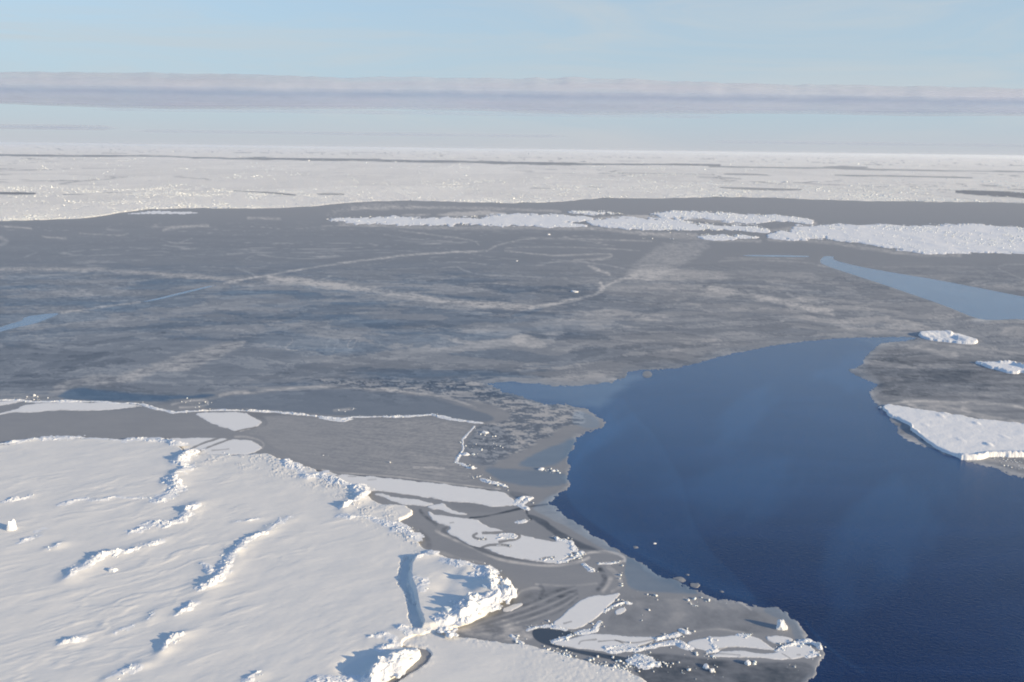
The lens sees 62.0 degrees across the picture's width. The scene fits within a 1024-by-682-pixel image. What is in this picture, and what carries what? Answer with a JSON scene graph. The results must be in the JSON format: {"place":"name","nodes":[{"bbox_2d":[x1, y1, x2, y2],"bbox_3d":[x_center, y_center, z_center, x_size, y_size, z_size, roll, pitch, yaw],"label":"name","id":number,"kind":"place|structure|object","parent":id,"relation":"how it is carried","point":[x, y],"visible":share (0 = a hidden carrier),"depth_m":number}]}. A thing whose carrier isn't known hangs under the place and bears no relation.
{"place":"outdoors","nodes":[
{"label":"outdoors","id":0,"kind":"place"},
{"bbox_2d":[1,494,33,502],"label":"pressure ridge","id":1,"kind":"structure","parent":0,"point":[14,499],"depth_m":242.73},
{"bbox_2d":[56,635,87,645],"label":"pressure ridge","id":2,"kind":"structure","parent":0,"point":[78,639],"depth_m":173.96},
{"bbox_2d":[112,624,134,634],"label":"pressure ridge","id":3,"kind":"structure","parent":0,"point":[123,628],"depth_m":178.75},
{"bbox_2d":[172,599,201,615],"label":"pressure ridge","id":4,"kind":"structure","parent":0,"point":[188,605],"depth_m":187.21},
{"bbox_2d":[0,438,501,681],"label":"snow field","id":5,"kind":"structure","parent":0,"point":[312,586],"depth_m":202.32},
{"bbox_2d":[6,519,16,530],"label":"ice block","id":6,"kind":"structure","parent":5,"relation":"on","point":[11,525],"depth_m":223.44},
{"bbox_2d":[15,527,49,543],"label":"pressure ridge","id":7,"kind":"structure","parent":5,"relation":"on","point":[26,539],"depth_m":218.92},
{"bbox_2d":[0,435,85,444],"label":"pressure ridge","id":8,"kind":"structure","parent":5,"relation":"on","point":[46,438],"depth_m":292.61},
{"bbox_2d":[46,542,62,549],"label":"pressure ridge","id":9,"kind":"structure","parent":5,"relation":"on","point":[55,545],"depth_m":214.47},
{"bbox_2d":[81,437,119,440],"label":"pressure ridge","id":10,"kind":"structure","parent":5,"relation":"on","point":[100,438],"depth_m":293.90},
{"bbox_2d":[56,496,146,505],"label":"pressure ridge","id":11,"kind":"structure","parent":5,"relation":"on","point":[69,502],"depth_m":243.17},
{"bbox_2d":[108,567,117,571],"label":"ice block","id":12,"kind":"object","parent":5,"relation":"on","point":[111,569],"depth_m":202.97},
{"bbox_2d":[63,539,165,578],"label":"pressure ridge","id":13,"kind":"structure","parent":5,"relation":"on","point":[90,562],"depth_m":208.61},
{"bbox_2d":[104,663,143,679],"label":"pressure ridge","id":14,"kind":"structure","parent":5,"relation":"on","point":[133,668],"depth_m":164.38},
{"bbox_2d":[121,437,188,446],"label":"pressure ridge","id":15,"kind":"structure","parent":5,"relation":"on","point":[171,442],"depth_m":291.94},
{"bbox_2d":[124,502,201,534],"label":"pressure ridge","id":16,"kind":"structure","parent":5,"relation":"on","point":[185,515],"depth_m":228.78},
{"bbox_2d":[148,470,187,503],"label":"pressure ridge","id":17,"kind":"structure","parent":5,"relation":"on","point":[173,482],"depth_m":251.16},
{"bbox_2d":[159,631,185,650],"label":"pressure ridge","id":18,"kind":"structure","parent":5,"relation":"on","point":[170,638],"depth_m":174.00},
{"bbox_2d":[170,447,206,473],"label":"pressure ridge","id":19,"kind":"structure","parent":5,"relation":"on","point":[182,459],"depth_m":273.20},
{"bbox_2d":[199,560,216,574],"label":"pressure ridge","id":20,"kind":"structure","parent":5,"relation":"on","point":[208,568],"depth_m":204.46},
{"bbox_2d":[193,548,240,591],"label":"pressure ridge","id":21,"kind":"structure","parent":5,"relation":"on","point":[224,565],"depth_m":202.48},
{"bbox_2d":[234,518,260,521],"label":"pressure ridge","id":22,"kind":"structure","parent":5,"relation":"on","point":[251,520],"depth_m":230.95},
{"bbox_2d":[241,670,262,681],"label":"pressure ridge","id":23,"kind":"structure","parent":5,"relation":"on","point":[250,678],"depth_m":162.15},
{"bbox_2d":[229,516,293,549],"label":"pressure ridge","id":24,"kind":"structure","parent":5,"relation":"on","point":[240,543],"depth_m":221.14},
{"bbox_2d":[275,458,310,476],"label":"pressure ridge","id":25,"kind":"structure","parent":5,"relation":"on","point":[292,465],"depth_m":269.84},
{"bbox_2d":[299,470,351,485],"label":"pressure ridge","id":26,"kind":"structure","parent":5,"relation":"on","point":[331,479],"depth_m":260.48},
{"bbox_2d":[305,673,359,681],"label":"pressure ridge","id":27,"kind":"structure","parent":5,"relation":"on","point":[329,678],"depth_m":162.68},
{"bbox_2d":[337,483,374,509],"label":"pressure ridge","id":28,"kind":"structure","parent":5,"relation":"on","point":[361,490],"depth_m":249.25},
{"bbox_2d":[334,513,403,526],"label":"pressure ridge","id":29,"kind":"structure","parent":5,"relation":"on","point":[384,523],"depth_m":232.37},
{"bbox_2d":[354,647,418,681],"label":"pressure ridge","id":30,"kind":"structure","parent":5,"relation":"on","point":[390,664],"depth_m":165.08},
{"bbox_2d":[410,576,430,591],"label":"pressure ridge","id":31,"kind":"structure","parent":5,"relation":"on","point":[423,583],"depth_m":196.91},
{"bbox_2d":[438,557,501,574],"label":"pressure ridge","id":32,"kind":"structure","parent":5,"relation":"on","point":[455,562],"depth_m":206.25},
{"bbox_2d":[427,566,517,637],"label":"pressure ridge","id":33,"kind":"structure","parent":5,"relation":"on","point":[468,607],"depth_m":187.34},
{"bbox_2d":[365,631,400,652],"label":"pressure ridge","id":34,"kind":"structure","parent":0,"point":[392,639],"depth_m":175.63},
{"bbox_2d":[387,524,424,541],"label":"pressure ridge","id":35,"kind":"structure","parent":0,"point":[415,536],"depth_m":225.34},
{"bbox_2d":[395,623,427,636],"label":"pressure ridge","id":36,"kind":"structure","parent":0,"point":[407,630],"depth_m":179.36},
{"bbox_2d":[415,550,439,558],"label":"pressure ridge","id":37,"kind":"structure","parent":0,"point":[428,552],"depth_m":212.72},
{"bbox_2d":[0,143,1023,681],"bbox_3d":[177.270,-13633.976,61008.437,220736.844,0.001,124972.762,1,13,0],"label":"water","id":38,"kind":"structure","parent":0,"point":[828,507],"depth_m":249.55},
{"bbox_2d":[0,400,20,405],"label":"snow patch","id":39,"kind":"object","parent":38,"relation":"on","point":[2,403],"visible":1,"depth_m":335.62},
{"bbox_2d":[0,402,141,414],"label":"snow patch","id":40,"kind":"object","parent":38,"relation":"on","point":[68,406],"visible":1,"depth_m":330.91},
{"bbox_2d":[0,399,195,413],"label":"pressure ridge","id":41,"kind":"structure","parent":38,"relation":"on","point":[142,404],"depth_m":337.01},
{"bbox_2d":[128,211,195,214],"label":"ice floe","id":42,"kind":"object","parent":38,"relation":"on","point":[160,212],"visible":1,"depth_m":1278.26},
{"bbox_2d":[170,437,261,454],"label":"snow patch","id":43,"kind":"object","parent":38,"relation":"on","point":[217,446],"visible":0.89,"depth_m":290.16},
{"bbox_2d":[196,411,261,431],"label":"snow patch","id":44,"kind":"object","parent":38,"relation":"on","point":[236,421],"visible":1,"depth_m":317.46},
{"bbox_2d":[194,409,381,419],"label":"pressure ridge","id":45,"kind":"structure","parent":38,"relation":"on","point":[295,413],"depth_m":325.64},
{"bbox_2d":[319,418,352,421],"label":"pressure ridge","id":46,"kind":"structure","parent":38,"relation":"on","point":[336,420],"depth_m":318.81},
{"bbox_2d":[375,493,432,506],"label":"snow patch","id":47,"kind":"object","parent":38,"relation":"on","point":[406,501],"visible":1,"depth_m":247.18},
{"bbox_2d":[428,503,466,514],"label":"snow patch","id":48,"kind":"object","parent":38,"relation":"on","point":[443,507],"visible":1,"depth_m":242.09},
{"bbox_2d":[330,213,592,227],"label":"ice floe","id":49,"kind":"object","parent":38,"relation":"on","point":[542,220],"visible":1,"depth_m":1203.34},
{"bbox_2d":[454,426,474,461],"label":"pressure ridge","id":50,"kind":"structure","parent":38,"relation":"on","point":[462,446],"depth_m":292.82},
{"bbox_2d":[456,462,476,468],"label":"pressure ridge","id":51,"kind":"structure","parent":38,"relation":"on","point":[463,464],"depth_m":275.30},
{"bbox_2d":[480,478,507,486],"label":"pressure ridge","id":52,"kind":"structure","parent":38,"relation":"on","point":[488,481],"depth_m":261.29},
{"bbox_2d":[428,512,571,562],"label":"snow patch","id":53,"kind":"object","parent":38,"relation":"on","point":[471,531],"visible":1,"depth_m":222.03},
{"bbox_2d":[0,144,1023,681],"bbox_3d":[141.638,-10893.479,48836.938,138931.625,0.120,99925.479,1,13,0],"label":"ice sheet","id":54,"kind":"object","parent":38,"relation":"on","point":[312,310],"visible":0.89,"depth_m":470.68},
{"bbox_2d":[325,472,513,506],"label":"snow patch","id":55,"kind":"object","parent":54,"relation":"on","point":[451,493],"visible":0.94,"depth_m":254.58},
{"bbox_2d":[382,413,482,423],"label":"pressure ridge","id":56,"kind":"structure","parent":54,"relation":"on","point":[438,416],"depth_m":323.93},
{"bbox_2d":[495,533,517,539],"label":"pressure ridge","id":57,"kind":"structure","parent":54,"relation":"on","point":[514,537],"depth_m":225.16},
{"bbox_2d":[8,227,1023,679],"bbox_3d":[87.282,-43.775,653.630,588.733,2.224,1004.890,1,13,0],"label":"ice rubble","id":58,"kind":"object","parent":54,"relation":"on","point":[618,599],"visible":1,"depth_m":178.43},
{"bbox_2d":[514,520,527,523],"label":"pressure ridge","id":59,"kind":"structure","parent":54,"relation":"on","point":[521,521],"depth_m":234.16},
{"bbox_2d":[398,632,645,681],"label":"snow shelf","id":60,"kind":"object","parent":54,"relation":"on","point":[456,659],"visible":0.99,"depth_m":168.72},
{"bbox_2d":[581,563,594,571],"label":"pressure ridge","id":61,"kind":"structure","parent":54,"relation":"on","point":[587,567],"depth_m":208.71},
{"bbox_2d":[592,620,600,631],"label":"pressure ridge","id":62,"kind":"structure","parent":54,"relation":"on","point":[596,626],"depth_m":183.12},
{"bbox_2d":[597,561,617,564],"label":"pressure ridge","id":63,"kind":"structure","parent":54,"relation":"on","point":[610,563],"depth_m":211.13},
{"bbox_2d":[0,144,1023,220],"bbox_3d":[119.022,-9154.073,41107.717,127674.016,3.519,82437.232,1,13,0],"label":"pack ice","id":64,"kind":"structure","parent":38,"relation":"on","point":[321,171],"depth_m":3161.66},
{"bbox_2d":[1,146,1023,219],"bbox_3d":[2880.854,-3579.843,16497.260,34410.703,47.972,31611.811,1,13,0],"label":"ice rubble","id":65,"kind":"object","parent":64,"relation":"on","point":[712,193],"visible":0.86,"depth_m":2165.55},
{"bbox_2d":[502,603,522,611],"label":"snow patch","id":66,"kind":"object","parent":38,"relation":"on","point":[512,607],"visible":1,"depth_m":190.31},
{"bbox_2d":[510,634,524,643],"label":"pressure ridge","id":67,"kind":"structure","parent":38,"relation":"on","point":[514,638],"depth_m":178.23},
{"bbox_2d":[513,496,533,510],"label":"pressure ridge","id":68,"kind":"structure","parent":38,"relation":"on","point":[521,505],"depth_m":247.48},
{"bbox_2d":[526,624,567,630],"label":"pressure ridge","id":69,"kind":"structure","parent":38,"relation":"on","point":[549,626],"depth_m":182.50},
{"bbox_2d":[549,634,571,643],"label":"pressure ridge","id":70,"kind":"structure","parent":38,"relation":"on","point":[553,641],"depth_m":178.37},
{"bbox_2d":[554,536,577,551],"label":"pressure ridge","id":71,"kind":"structure","parent":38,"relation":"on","point":[573,547],"depth_m":221.37},
{"bbox_2d":[555,551,584,563],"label":"pressure ridge","id":72,"kind":"structure","parent":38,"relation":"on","point":[568,559],"depth_m":213.46},
{"bbox_2d":[574,629,595,634],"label":"pressure ridge","id":73,"kind":"structure","parent":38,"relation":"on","point":[584,632],"depth_m":180.92},
{"bbox_2d":[553,593,619,628],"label":"snow patch","id":74,"kind":"object","parent":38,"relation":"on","point":[582,613],"visible":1,"depth_m":189.06},
{"bbox_2d":[568,210,621,215],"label":"ice floe","id":75,"kind":"object","parent":38,"relation":"on","point":[586,212],"visible":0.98,"depth_m":1384.77},
{"bbox_2d":[554,633,655,651],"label":"snow patch","id":76,"kind":"object","parent":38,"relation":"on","point":[596,642],"visible":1,"depth_m":177.50},
{"bbox_2d":[603,601,632,612],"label":"pressure ridge","id":77,"kind":"structure","parent":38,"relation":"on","point":[621,603],"depth_m":192.12},
{"bbox_2d":[603,645,637,653],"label":"pressure ridge","id":78,"kind":"structure","parent":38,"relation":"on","point":[610,651],"depth_m":174.75},
{"bbox_2d":[615,608,625,614],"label":"snow patch","id":79,"kind":"object","parent":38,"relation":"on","point":[620,611],"visible":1,"depth_m":189.28},
{"bbox_2d":[625,652,660,669],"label":"pressure ridge","id":80,"kind":"structure","parent":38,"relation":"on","point":[645,664],"depth_m":170.61},
{"bbox_2d":[633,640,694,651],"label":"pressure ridge","id":81,"kind":"structure","parent":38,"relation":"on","point":[681,644],"depth_m":176.34},
{"bbox_2d":[654,632,681,640],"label":"pressure ridge","id":82,"kind":"structure","parent":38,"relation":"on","point":[672,635],"depth_m":179.71},
{"bbox_2d":[586,216,769,232],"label":"ice floe","id":83,"kind":"object","parent":38,"relation":"on","point":[627,222],"visible":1,"depth_m":1169.52},
{"bbox_2d":[673,577,685,581],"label":"ice block","id":84,"kind":"object","parent":38,"relation":"on","point":[680,579],"depth_m":203.77},
{"bbox_2d":[678,628,690,634],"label":"pressure ridge","id":85,"kind":"structure","parent":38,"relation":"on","point":[683,631],"depth_m":181.47},
{"bbox_2d":[690,583,699,587],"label":"ice block","id":86,"kind":"object","parent":38,"relation":"on","point":[695,585],"depth_m":200.99},
{"bbox_2d":[706,636,718,653],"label":"pressure ridge","id":87,"kind":"structure","parent":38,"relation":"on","point":[715,649],"depth_m":175.70},
{"bbox_2d":[696,233,758,240],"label":"ice floe","id":88,"kind":"object","parent":38,"relation":"on","point":[721,237],"visible":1,"depth_m":1016.10},
{"bbox_2d":[688,635,774,650],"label":"snow patch","id":89,"kind":"object","parent":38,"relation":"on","point":[729,641],"visible":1,"depth_m":177.60},
{"bbox_2d":[650,210,813,223],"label":"ice floe","id":90,"kind":"object","parent":38,"relation":"on","point":[729,217],"visible":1,"depth_m":1327.65},
{"bbox_2d":[744,660,750,665],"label":"ice block","id":91,"kind":"object","parent":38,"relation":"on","point":[747,662],"depth_m":170.26},
{"bbox_2d":[710,644,814,659],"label":"snow patch","id":92,"kind":"object","parent":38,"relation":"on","point":[795,652],"visible":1,"depth_m":173.91},
{"bbox_2d":[766,635,792,643],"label":"snow patch","id":93,"kind":"object","parent":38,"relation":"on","point":[777,639],"visible":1,"depth_m":179.17},
{"bbox_2d":[776,619,787,629],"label":"ice block","id":94,"kind":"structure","parent":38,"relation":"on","point":[781,625],"depth_m":182.87},
{"bbox_2d":[774,638,812,651],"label":"pressure ridge","id":95,"kind":"structure","parent":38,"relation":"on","point":[806,641],"depth_m":177.80},
{"bbox_2d":[805,651,817,658],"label":"pressure ridge","id":96,"kind":"structure","parent":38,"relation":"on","point":[814,654],"depth_m":173.58},
{"bbox_2d":[811,641,825,649],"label":"pressure ridge","id":97,"kind":"structure","parent":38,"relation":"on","point":[818,645],"depth_m":176.80},
{"bbox_2d":[766,223,1023,253],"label":"ice floe","id":98,"kind":"object","parent":38,"relation":"on","point":[963,238],"visible":1,"depth_m":1052.59},
{"bbox_2d":[919,330,977,343],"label":"ice floe","id":99,"kind":"object","parent":38,"relation":"on","point":[949,336],"visible":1,"depth_m":474.45},
{"bbox_2d":[883,404,1023,459],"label":"ice floe","id":100,"kind":"object","parent":38,"relation":"on","point":[961,437],"visible":1,"depth_m":311.83},
{"bbox_2d":[975,360,1023,373],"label":"ice floe","id":101,"kind":"object","parent":38,"relation":"on","point":[1010,367],"visible":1,"depth_m":410.57},
{"bbox_2d":[0,72,1023,115],"bbox_3d":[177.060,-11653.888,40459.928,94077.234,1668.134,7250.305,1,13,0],"label":"cloud","id":102,"kind":"structure","parent":0,"point":[169,91],"depth_m":37559.24},
{"bbox_2d":[0,0,1023,156],"label":"sky","id":103,"kind":"structure","parent":0,"point":[800,43]}
]}

